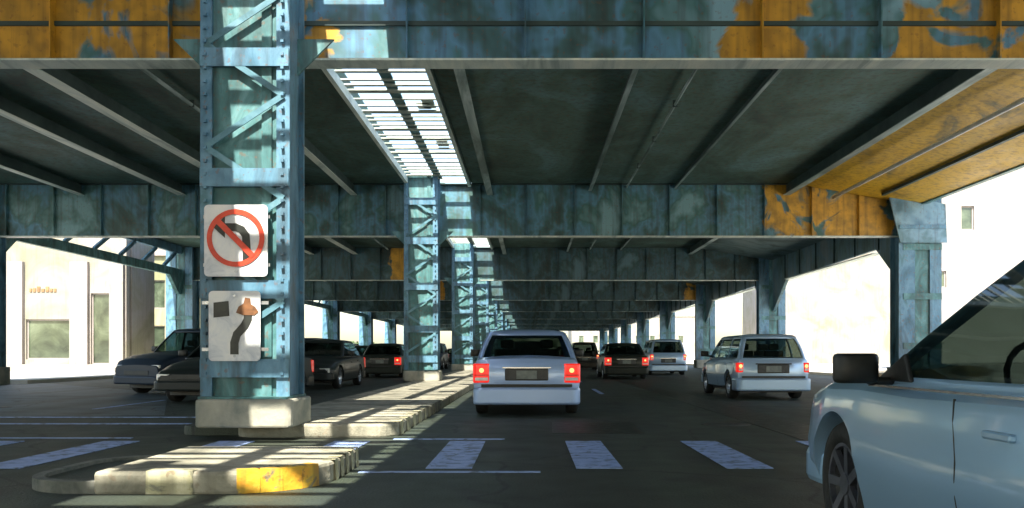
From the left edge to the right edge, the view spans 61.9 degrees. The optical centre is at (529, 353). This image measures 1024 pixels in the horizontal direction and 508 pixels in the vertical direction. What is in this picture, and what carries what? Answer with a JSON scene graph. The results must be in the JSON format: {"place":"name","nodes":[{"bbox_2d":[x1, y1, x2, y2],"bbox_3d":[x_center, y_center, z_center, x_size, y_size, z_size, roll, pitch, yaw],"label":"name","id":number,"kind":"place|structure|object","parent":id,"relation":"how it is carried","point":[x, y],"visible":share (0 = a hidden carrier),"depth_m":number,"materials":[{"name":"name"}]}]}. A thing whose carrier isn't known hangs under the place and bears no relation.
{"place":"outdoors","nodes":[
{"label":"outdoors","id":0,"kind":"place"},
{"bbox_2d":[10,372,114,383],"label":"sidewalk","id":1,"kind":"structure","parent":0,"point":[30,377],"depth_m":33.51,"materials":[{"name":"concrete"}]},
{"bbox_2d":[6,238,153,371],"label":"shop building","id":2,"kind":"structure","parent":1,"relation":"on","point":[67,312],"depth_m":42.50,"materials":[{"name":"paint"}]},
{"bbox_2d":[27,319,68,358],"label":"window","id":3,"kind":"structure","parent":2,"relation":"in","point":[46,338],"depth_m":42.65,"materials":[{"name":"green glass"}]},
{"bbox_2d":[92,293,108,363],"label":"window","id":4,"kind":"structure","parent":2,"relation":"in","point":[100,301],"depth_m":42.65,"materials":[{"name":"green glass"}]},
{"bbox_2d":[154,248,165,345],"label":"terrace building","id":5,"kind":"structure","parent":1,"relation":"on","point":[159,304],"depth_m":60.12,"materials":[{"name":"paint"}]},
{"bbox_2d":[154,326,164,345],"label":"window","id":6,"kind":"structure","parent":5,"relation":"in","point":[159,331],"depth_m":60.15,"materials":[{"name":"green glass"}]},
{"bbox_2d":[154,280,164,308],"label":"window","id":7,"kind":"structure","parent":5,"relation":"in","point":[159,285],"depth_m":60.15,"materials":[{"name":"green glass"}]},
{"bbox_2d":[166,247,199,337],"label":"steel column","id":8,"kind":"structure","parent":1,"relation":"on","point":[183,310],"depth_m":44.30,"materials":[{"name":"metal"}]},
{"bbox_2d":[322,301,339,339],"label":"steel column","id":9,"kind":"structure","parent":1,"relation":"on","point":[331,329],"depth_m":77.80,"materials":[{"name":"metal"}]},
{"bbox_2d":[359,312,372,345],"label":"steel column","id":10,"kind":"structure","parent":1,"relation":"on","point":[366,335],"depth_m":94.55,"materials":[{"name":"metal"}]},
{"bbox_2d":[384,319,395,343],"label":"steel column","id":11,"kind":"structure","parent":1,"relation":"on","point":[389,336],"depth_m":111.30,"materials":[{"name":"metal"}]},
{"bbox_2d":[0,364,833,507],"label":"road","id":12,"kind":"structure","parent":0,"point":[661,463],"depth_m":8.86,"materials":[{"name":"asphalt"}]},
{"bbox_2d":[0,383,167,416],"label":"road patch","id":13,"kind":"object","parent":12,"relation":"on","point":[39,400],"visible":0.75,"depth_m":18.51,"materials":[{"name":"asphalt"}]},
{"bbox_2d":[48,460,136,479],"bbox_3d":[-3.460,1.025,7.230,0.920,0.070,1.660,0,0,0],"label":"island infill","id":14,"kind":"object","parent":12,"relation":"on","point":[86,472],"visible":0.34,"depth_m":7.09,"materials":[{"name":"concrete"}]},
{"bbox_2d":[32,455,154,493],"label":"island kerb","id":15,"kind":"structure","parent":12,"relation":"on","point":[42,482],"depth_m":6.49,"materials":[{"name":"concrete"}]},
{"bbox_2d":[113,328,199,392],"bbox_3d":[-8.904,0.174,23.541,2.220,1.752,4.780,0,0,24],"label":"suv","id":16,"kind":"object","parent":12,"relation":"on","point":[138,373],"visible":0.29,"depth_m":21.65,"materials":[{"name":"blue paint"}]},
{"bbox_2d":[94,446,355,493],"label":"island","id":17,"kind":"structure","parent":12,"relation":"on","point":[216,467],"depth_m":6.86,"materials":[{"name":"concrete"}]},
{"bbox_2d":[145,469,196,493],"bbox_3d":[-2.675,0.961,6.398,0.350,0.174,0.120,0,0,0],"label":"kerb paint","id":18,"kind":"object","parent":17,"relation":"on","point":[169,481],"visible":1,"depth_m":6.34,"materials":[{"name":"paint"}]},
{"bbox_2d":[237,462,318,493],"bbox_3d":[-1.934,0.961,6.578,0.659,0.174,0.188,0,0,-39],"label":"kerb paint","id":19,"kind":"object","parent":17,"relation":"on","point":[274,479],"visible":1,"depth_m":6.49,"materials":[{"name":"paint"}]},
{"bbox_2d":[322,458,338,479],"bbox_3d":[-1.648,0.961,7.075,0.120,0.174,0.110,0,0,0],"label":"kerb paint","id":20,"kind":"object","parent":17,"relation":"on","point":[336,468],"visible":1,"depth_m":7.08,"materials":[{"name":"paint"}]},
{"bbox_2d":[329,455,343,475],"bbox_3d":[-1.648,0.961,7.285,0.120,0.174,0.110,0,0,0],"label":"kerb paint","id":21,"kind":"object","parent":17,"relation":"on","point":[342,465],"visible":1,"depth_m":7.30,"materials":[{"name":"paint"}]},
{"bbox_2d":[333,452,349,472],"bbox_3d":[-1.648,0.961,7.495,0.120,0.174,0.110,0,0,0],"label":"kerb paint","id":22,"kind":"object","parent":17,"relation":"on","point":[347,459],"visible":1,"depth_m":7.50,"materials":[{"name":"paint"}]},
{"bbox_2d":[339,449,353,469],"bbox_3d":[-1.648,0.961,7.705,0.120,0.174,0.110,0,0,0],"label":"kerb paint","id":23,"kind":"object","parent":17,"relation":"on","point":[352,456],"visible":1,"depth_m":7.70,"materials":[{"name":"paint"}]},
{"bbox_2d":[345,447,358,466],"bbox_3d":[-1.648,0.961,7.915,0.120,0.174,0.110,0,0,0],"label":"kerb paint","id":24,"kind":"object","parent":17,"relation":"on","point":[357,459],"visible":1,"depth_m":7.92,"materials":[{"name":"paint"}]},
{"bbox_2d":[154,345,313,400],"bbox_3d":[-6.747,0.304,20.025,2.280,1.492,4.950,0,0,6],"label":"sedan","id":25,"kind":"object","parent":12,"relation":"on","point":[179,381],"visible":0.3,"depth_m":17.83,"materials":[{"name":"grey paint"}]},
{"bbox_2d":[184,370,452,434],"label":"median infill","id":26,"kind":"object","parent":12,"relation":"on","point":[191,429],"visible":0.24,"depth_m":16.82,"materials":[{"name":"concrete"}]},
{"bbox_2d":[304,339,365,388],"bbox_3d":[-6.500,0.304,26.925,2.280,1.492,4.950,0,0,0],"label":"sedan","id":27,"kind":"object","parent":12,"relation":"on","point":[337,363],"visible":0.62,"depth_m":26.10,"materials":[{"name":"grey paint"}]},
{"bbox_2d":[95,381,603,408],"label":"lane markings","id":28,"kind":"object","parent":12,"relation":"on","point":[597,391],"visible":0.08,"depth_m":18.08,"materials":[{"name":"paint"}]},
{"bbox_2d":[238,371,473,437],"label":"median island","id":29,"kind":"structure","parent":12,"relation":"on","point":[373,413],"depth_m":13.13,"materials":[{"name":"concrete"}]},
{"bbox_2d":[173,0,333,427],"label":"steel column","id":30,"kind":"structure","parent":29,"relation":"on","point":[254,59],"depth_m":10.32,"materials":[{"name":"metal"}]},
{"bbox_2d":[202,291,268,360],"bbox_3d":[-3.527,-0.327,10.234,0.800,0.840,0.052,0,0,0],"label":"traffic sign","id":31,"kind":"object","parent":30,"relation":"attached to","point":[234,325],"visible":1,"depth_m":10.22,"materials":[{"name":"metal"}]},
{"bbox_2d":[203,205,269,276],"bbox_3d":[-3.511,-1.350,10.231,0.800,0.860,0.058,0,0,0],"label":"traffic sign","id":32,"kind":"object","parent":30,"relation":"attached to","point":[235,240],"visible":1,"depth_m":10.22,"materials":[{"name":"metal"}]},
{"bbox_2d":[393,420,403,433],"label":"kerb paint","id":33,"kind":"object","parent":29,"relation":"on","point":[401,427],"visible":1,"depth_m":11.10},
{"bbox_2d":[399,416,410,429],"bbox_3d":[-1.708,0.961,11.720,0.120,0.174,0.300,0,0,0],"label":"kerb paint","id":34,"kind":"object","parent":29,"relation":"attached to","point":[408,422],"visible":1,"depth_m":11.70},
{"bbox_2d":[405,413,415,425],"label":"kerb paint","id":35,"kind":"object","parent":29,"relation":"on","point":[414,418],"visible":1,"depth_m":12.32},
{"bbox_2d":[411,410,421,422],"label":"kerb paint","id":36,"kind":"object","parent":29,"relation":"on","point":[420,417],"visible":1,"depth_m":12.97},
{"bbox_2d":[391,176,452,381],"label":"steel column","id":37,"kind":"structure","parent":29,"relation":"on","point":[421,237],"depth_m":27.09,"materials":[{"name":"metal"}]},
{"bbox_2d":[444,244,480,370],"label":"steel column","id":38,"kind":"structure","parent":29,"relation":"on","point":[462,281],"depth_m":43.84,"materials":[{"name":"metal"}]},
{"bbox_2d":[474,281,493,363],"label":"steel column","id":39,"kind":"structure","parent":29,"relation":"on","point":[482,301],"depth_m":60.62,"materials":[{"name":"metal"}]},
{"bbox_2d":[489,301,501,331],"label":"steel column","id":40,"kind":"structure","parent":29,"relation":"on","point":[494,312],"depth_m":77.34,"materials":[{"name":"metal"}]},
{"bbox_2d":[497,312,506,330],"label":"steel column","id":41,"kind":"structure","parent":29,"relation":"on","point":[500,319],"depth_m":94.09,"materials":[{"name":"metal"}]},
{"bbox_2d":[503,319,509,329],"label":"steel column","id":42,"kind":"structure","parent":29,"relation":"on","point":[505,324],"depth_m":110.84,"materials":[{"name":"metal"}]},
{"bbox_2d":[355,345,367,355],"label":"sedan","id":43,"kind":"object","parent":12,"relation":"on","point":[361,349],"visible":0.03,"depth_m":46.92,"materials":[{"name":"grey paint"}]},
{"bbox_2d":[362,343,403,377],"bbox_3d":[-6.300,0.304,38.395,2.280,1.492,4.950,0,0,0],"label":"sedan","id":44,"kind":"object","parent":12,"relation":"on","point":[384,358],"visible":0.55,"depth_m":36.03,"materials":[{"name":"black paint"}]},
{"bbox_2d":[0,417,808,472],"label":"crosswalk","id":45,"kind":"structure","parent":12,"relation":"on","point":[465,454],"depth_m":8.92,"materials":[{"name":"paint"}]},
{"bbox_2d":[440,343,448,369],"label":"suv","id":46,"kind":"object","parent":12,"relation":"on","point":[444,358],"visible":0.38,"depth_m":55.56,"materials":[{"name":"black paint"}]},
{"bbox_2d":[447,348,451,363],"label":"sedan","id":47,"kind":"object","parent":12,"relation":"on","point":[450,355],"visible":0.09,"depth_m":72.61,"materials":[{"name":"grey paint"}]},
{"bbox_2d":[471,329,583,412],"bbox_3d":[-0.040,0.304,16.495,2.280,1.492,4.950,0,0,0],"label":"sedan","id":48,"kind":"object","parent":12,"relation":"on","point":[526,367],"visible":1,"depth_m":14.10,"materials":[{"name":"silver metal"}]},
{"bbox_2d":[571,342,598,369],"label":"suv","id":49,"kind":"object","parent":12,"relation":"on","point":[588,359],"visible":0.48,"depth_m":52.03,"materials":[{"name":"black paint"}]},
{"bbox_2d":[552,422,643,433],"bbox_3d":[0.925,1.047,12.050,1.250,0.004,1.900,0,0,0],"label":"road patch","id":50,"kind":"object","parent":12,"relation":"on","point":[600,427],"visible":1,"depth_m":11.87,"materials":[{"name":"asphalt"}]},
{"bbox_2d":[599,328,607,352],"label":"steel column","id":51,"kind":"structure","parent":12,"relation":"on","point":[602,342],"depth_m":144.80,"materials":[{"name":"metal"}]},
{"bbox_2d":[609,324,617,342],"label":"steel column","id":52,"kind":"structure","parent":12,"relation":"on","point":[612,340],"depth_m":128.05,"materials":[{"name":"metal"}]},
{"bbox_2d":[593,343,648,378],"bbox_3d":[3.950,0.304,36.895,2.280,1.492,4.950,0,0,0],"label":"sedan","id":53,"kind":"object","parent":12,"relation":"on","point":[632,359],"visible":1,"depth_m":34.54,"materials":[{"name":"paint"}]},
{"bbox_2d":[621,319,630,342],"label":"steel column","id":54,"kind":"structure","parent":12,"relation":"on","point":[625,339],"depth_m":111.30,"materials":[{"name":"metal"}]},
{"bbox_2d":[637,312,648,348],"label":"steel column","id":55,"kind":"structure","parent":12,"relation":"on","point":[642,338],"depth_m":94.55,"materials":[{"name":"metal"}]},
{"bbox_2d":[643,339,686,374],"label":"van","id":56,"kind":"object","parent":12,"relation":"on","point":[666,355],"visible":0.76,"depth_m":41.03,"materials":[{"name":"silver paint"}]},
{"bbox_2d":[660,301,674,338],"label":"steel column","id":57,"kind":"structure","parent":12,"relation":"on","point":[665,333],"depth_m":77.80,"materials":[{"name":"metal"}]},
{"bbox_2d":[694,284,714,367],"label":"steel column","id":58,"kind":"structure","parent":12,"relation":"on","point":[704,336],"depth_m":61.05,"materials":[{"name":"metal"}]},
{"bbox_2d":[608,377,808,440],"bbox_3d":[3.700,1.048,21.100,0.800,0.003,34.200,0,0,0],"label":"road patch","id":59,"kind":"object","parent":12,"relation":"on","point":[789,428],"visible":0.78,"depth_m":15.09,"materials":[{"name":"asphalt"}]},
{"bbox_2d":[701,334,810,397],"bbox_3d":[5.500,0.294,21.320,2.100,1.512,4.400,0,0,0],"label":"estate car","id":60,"kind":"object","parent":12,"relation":"on","point":[734,366],"visible":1,"depth_m":19.30,"materials":[{"name":"blue paint"}]},
{"bbox_2d":[756,258,785,333],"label":"steel column","id":61,"kind":"structure","parent":12,"relation":"on","point":[769,320],"depth_m":44.30,"materials":[{"name":"metal"}]},
{"bbox_2d":[887,198,941,368],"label":"steel column","id":62,"kind":"structure","parent":12,"relation":"on","point":[915,294],"depth_m":27.55,"materials":[{"name":"blue paint"},{"name":"teal paint"},{"name":"steel"}]},
{"bbox_2d":[889,197,946,242],"bbox_3d":[12.500,-4.380,27.460,1.900,1.640,0.100,0,0,0],"label":"column bracket","id":63,"kind":"object","parent":62,"relation":"attached to","point":[916,222],"depth_m":27.45,"materials":[{"name":"metal"}]},
{"bbox_2d":[806,260,1023,507],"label":"sedan","id":64,"kind":"object","parent":12,"relation":"on","point":[934,418],"visible":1,"depth_m":3.52,"materials":[{"name":"blue paint"}]},
{"bbox_2d":[0,69,960,246],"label":"deck","id":65,"kind":"structure","parent":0,"point":[554,125],"depth_m":20.70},
{"bbox_2d":[0,154,83,194],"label":"ceiling beam","id":66,"kind":"structure","parent":65,"relation":"attached to","point":[31,172],"depth_m":25.55,"materials":[{"name":"metal"}]},
{"bbox_2d":[6,238,181,293],"bbox_3d":[-18.100,-4.305,36.385,0.180,2.470,15.750,0,0,0],"label":"fascia girder","id":67,"kind":"object","parent":65,"relation":"attached to","point":[174,275],"visible":0.65,"depth_m":38.26,"materials":[{"name":"metal"}]},
{"bbox_2d":[0,96,312,253],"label":"ceiling beam","id":68,"kind":"structure","parent":65,"relation":"attached to","point":[21,115],"depth_m":21.81,"materials":[{"name":"metal"}]},
{"bbox_2d":[24,69,356,253],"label":"ceiling beam","id":69,"kind":"structure","parent":65,"relation":"attached to","point":[68,83],"depth_m":18.93,"materials":[{"name":"metal"}]},
{"bbox_2d":[140,69,388,249],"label":"service pipe","id":70,"kind":"object","parent":65,"relation":"hanging from","point":[190,103],"visible":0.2,"depth_m":17.82,"materials":[{"name":"metal"}]},
{"bbox_2d":[304,301,330,319],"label":"fascia girder","id":71,"kind":"object","parent":65,"relation":"attached to","point":[321,305],"visible":0.21,"depth_m":74.40,"materials":[{"name":"teal paint"}]},
{"bbox_2d":[304,136,356,194],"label":"ceiling beam","id":72,"kind":"structure","parent":65,"relation":"attached to","point":[316,156],"depth_m":24.29,"materials":[{"name":"metal"}]},
{"bbox_2d":[342,312,365,325],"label":"fascia girder","id":73,"kind":"object","parent":65,"relation":"attached to","point":[362,315],"visible":0.16,"depth_m":91.17,"materials":[{"name":"metal"}]},
{"bbox_2d":[374,319,390,329],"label":"fascia girder","id":74,"kind":"object","parent":65,"relation":"attached to","point":[388,321],"visible":0.16,"depth_m":108.95,"materials":[{"name":"metal"}]},
{"bbox_2d":[321,69,470,186],"bbox_3d":[-2.915,-5.545,19.620,2.070,0.290,16.120,0,0,0],"label":"deck grating","id":75,"kind":"object","parent":65,"relation":"attached to","point":[391,85],"visible":0.66,"depth_m":20.32,"materials":[{"name":"metal"}]},
{"bbox_2d":[0,183,897,237],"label":"cross girder","id":76,"kind":"object","parent":65,"relation":"attached to","point":[504,210],"visible":0.72,"depth_m":28.00,"materials":[{"name":"metal"}]},
{"bbox_2d":[440,182,492,249],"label":"deck grating","id":77,"kind":"object","parent":65,"relation":"attached to","point":[450,241],"visible":0.15,"depth_m":42.50,"materials":[{"name":"metal"}]},
{"bbox_2d":[193,247,758,280],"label":"cross girder","id":78,"kind":"object","parent":65,"relation":"attached to","point":[543,264],"visible":0.62,"depth_m":44.75,"materials":[{"name":"metal"}]},
{"bbox_2d":[454,69,505,253],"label":"ceiling beam","id":79,"kind":"structure","parent":65,"relation":"attached to","point":[462,81],"depth_m":19.53,"materials":[{"name":"metal"}]},
{"bbox_2d":[337,301,659,311],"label":"cross girder","id":80,"kind":"object","parent":65,"relation":"attached to","point":[521,306],"visible":0.46,"depth_m":78.25,"materials":[{"name":"metal"}]},
{"bbox_2d":[304,281,695,300],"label":"cross girder","id":81,"kind":"object","parent":65,"relation":"attached to","point":[517,291],"visible":0.52,"depth_m":61.50,"materials":[{"name":"metal"}]},
{"bbox_2d":[371,312,636,318],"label":"cross girder","id":82,"kind":"object","parent":65,"relation":"attached to","point":[534,315],"visible":0.29,"depth_m":95.00,"materials":[{"name":"metal"}]},
{"bbox_2d":[395,319,620,323],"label":"cross girder","id":83,"kind":"object","parent":65,"relation":"attached to","point":[549,321],"visible":0.2,"depth_m":111.75,"materials":[{"name":"metal"}]},
{"bbox_2d":[0,0,1023,68],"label":"cross girder","id":84,"kind":"object","parent":65,"relation":"attached to","point":[588,34],"visible":0.91,"depth_m":11.25,"materials":[{"name":"metal"}]},
{"bbox_2d":[832,97,1023,198],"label":"ceiling beam","id":85,"kind":"object","parent":84,"relation":"attached to","point":[1020,101],"visible":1,"depth_m":20.13,"materials":[{"name":"metal"}]},
{"bbox_2d":[440,328,598,330],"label":"cross girder","id":86,"kind":"object","parent":65,"relation":"attached to","point":[556,329],"visible":0.08,"depth_m":145.25,"materials":[{"name":"metal"}]},
{"bbox_2d":[440,324,608,327],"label":"cross girder","id":87,"kind":"object","parent":65,"relation":"attached to","point":[549,325],"visible":0.26,"depth_m":128.50,"materials":[{"name":"metal"}]},
{"bbox_2d":[566,69,638,251],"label":"ceiling beam","id":88,"kind":"structure","parent":65,"relation":"attached to","point":[626,92],"depth_m":20.01,"materials":[{"name":"metal"}]},
{"bbox_2d":[613,324,620,338],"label":"fascia girder","id":89,"kind":"object","parent":65,"relation":"attached to","point":[615,326],"visible":0.38,"depth_m":125.75,"materials":[{"name":"metal"}]},
{"bbox_2d":[626,319,636,336],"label":"fascia girder","id":90,"kind":"object","parent":65,"relation":"attached to","point":[630,321],"visible":0.38,"depth_m":108.00,"materials":[{"name":"metal"}]},
{"bbox_2d":[590,69,696,249],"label":"service pipe","id":91,"kind":"object","parent":65,"relation":"hanging from","point":[675,102],"visible":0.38,"depth_m":20.32,"materials":[{"name":"metal"}]},
{"bbox_2d":[643,312,659,333],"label":"fascia girder","id":92,"kind":"object","parent":65,"relation":"attached to","point":[648,315],"visible":0.37,"depth_m":91.00,"materials":[{"name":"metal"}]},
{"bbox_2d":[668,301,694,329],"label":"fascia girder","id":93,"kind":"object","parent":65,"relation":"attached to","point":[675,306],"visible":0.42,"depth_m":73.10,"materials":[{"name":"paint"}]},
{"bbox_2d":[679,281,716,285],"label":"edge soffit","id":94,"kind":"structure","parent":65,"relation":"attached to","point":[704,283],"depth_m":59.97,"materials":[{"name":"grey paint"}]},
{"bbox_2d":[620,69,781,249],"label":"ceiling beam","id":95,"kind":"structure","parent":65,"relation":"attached to","point":[769,79],"depth_m":20.22,"materials":[{"name":"metal"}]},
{"bbox_2d":[706,281,755,322],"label":"fascia girder","id":96,"kind":"object","parent":65,"relation":"attached to","point":[717,290],"visible":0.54,"depth_m":55.43,"materials":[{"name":"metal"}]},
{"bbox_2d":[702,238,828,259],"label":"edge soffit","id":97,"kind":"structure","parent":65,"relation":"attached to","point":[769,248],"depth_m":40.90,"materials":[{"name":"grey paint"}]},
{"bbox_2d":[773,238,889,310],"bbox_3d":[12.700,-3.855,36.385,0.320,3.370,15.750,0,0,0],"label":"fascia girder","id":98,"kind":"object","parent":65,"relation":"attached to","point":[829,253],"visible":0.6,"depth_m":36.73,"materials":[{"name":"paint"}]},
{"bbox_2d":[689,69,996,253],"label":"ceiling beam","id":99,"kind":"structure","parent":65,"relation":"attached to","point":[948,88],"depth_m":19.92,"materials":[{"name":"metal"}]},
{"bbox_2d":[806,69,1023,202],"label":"edge soffit","id":100,"kind":"structure","parent":65,"relation":"attached to","point":[994,91],"depth_m":21.72,"materials":[{"name":"paint"}]},
{"bbox_2d":[881,129,1023,195],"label":"soffit rib","id":101,"kind":"object","parent":100,"relation":"attached to","point":[976,152],"visible":1,"depth_m":22.21,"materials":[{"name":"paint"}]},
{"bbox_2d":[921,164,1023,203],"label":"fascia beam","id":102,"kind":"structure","parent":100,"relation":"attached to","point":[978,182],"depth_m":24.12,"materials":[{"name":"orange paint"},{"name":"yellow paint"},{"name":"steel"}]},
{"bbox_2d":[304,69,741,348],"label":"sky","id":103,"kind":"structure","parent":0,"point":[728,311],"materials":[{"name":"white"}]},
{"bbox_2d":[568,314,694,356],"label":"distant building","id":104,"kind":"structure","parent":0,"point":[685,329],"depth_m":240.00,"materials":[{"name":"white stone"}]},
{"bbox_2d":[593,336,597,342],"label":"window","id":105,"kind":"structure","parent":104,"relation":"in","point":[595,338],"depth_m":240.18,"materials":[{"name":"green glass"}]},
{"bbox_2d":[686,357,889,375],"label":"sidewalk","id":106,"kind":"structure","parent":0,"point":[821,369],"depth_m":54.80,"materials":[{"name":"concrete"}]},
{"bbox_2d":[742,251,889,363],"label":"apartment building","id":107,"kind":"structure","parent":106,"relation":"on","point":[831,312],"depth_m":74.00,"materials":[{"name":"white stone"}]},
{"bbox_2d":[942,168,1023,322],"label":"corner building","id":108,"kind":"structure","parent":106,"relation":"on","point":[982,248],"depth_m":46.00,"materials":[{"name":"paint"}]},
{"bbox_2d":[942,271,944,286],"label":"window","id":109,"kind":"structure","parent":108,"relation":"in","point":[943,272],"depth_m":46.15,"materials":[{"name":"green glass"}]},
{"bbox_2d":[961,206,972,229],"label":"window","id":110,"kind":"structure","parent":108,"relation":"in","point":[966,211],"depth_m":46.15,"materials":[{"name":"green glass"}]},
{"label":"side street","id":111,"kind":"structure","parent":0,"visible":0},
{"bbox_2d":[0,238,9,384],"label":"steel column","id":112,"kind":"structure","parent":111,"relation":"on","point":[4,375],"depth_m":28.43,"materials":[{"name":"teal paint"}]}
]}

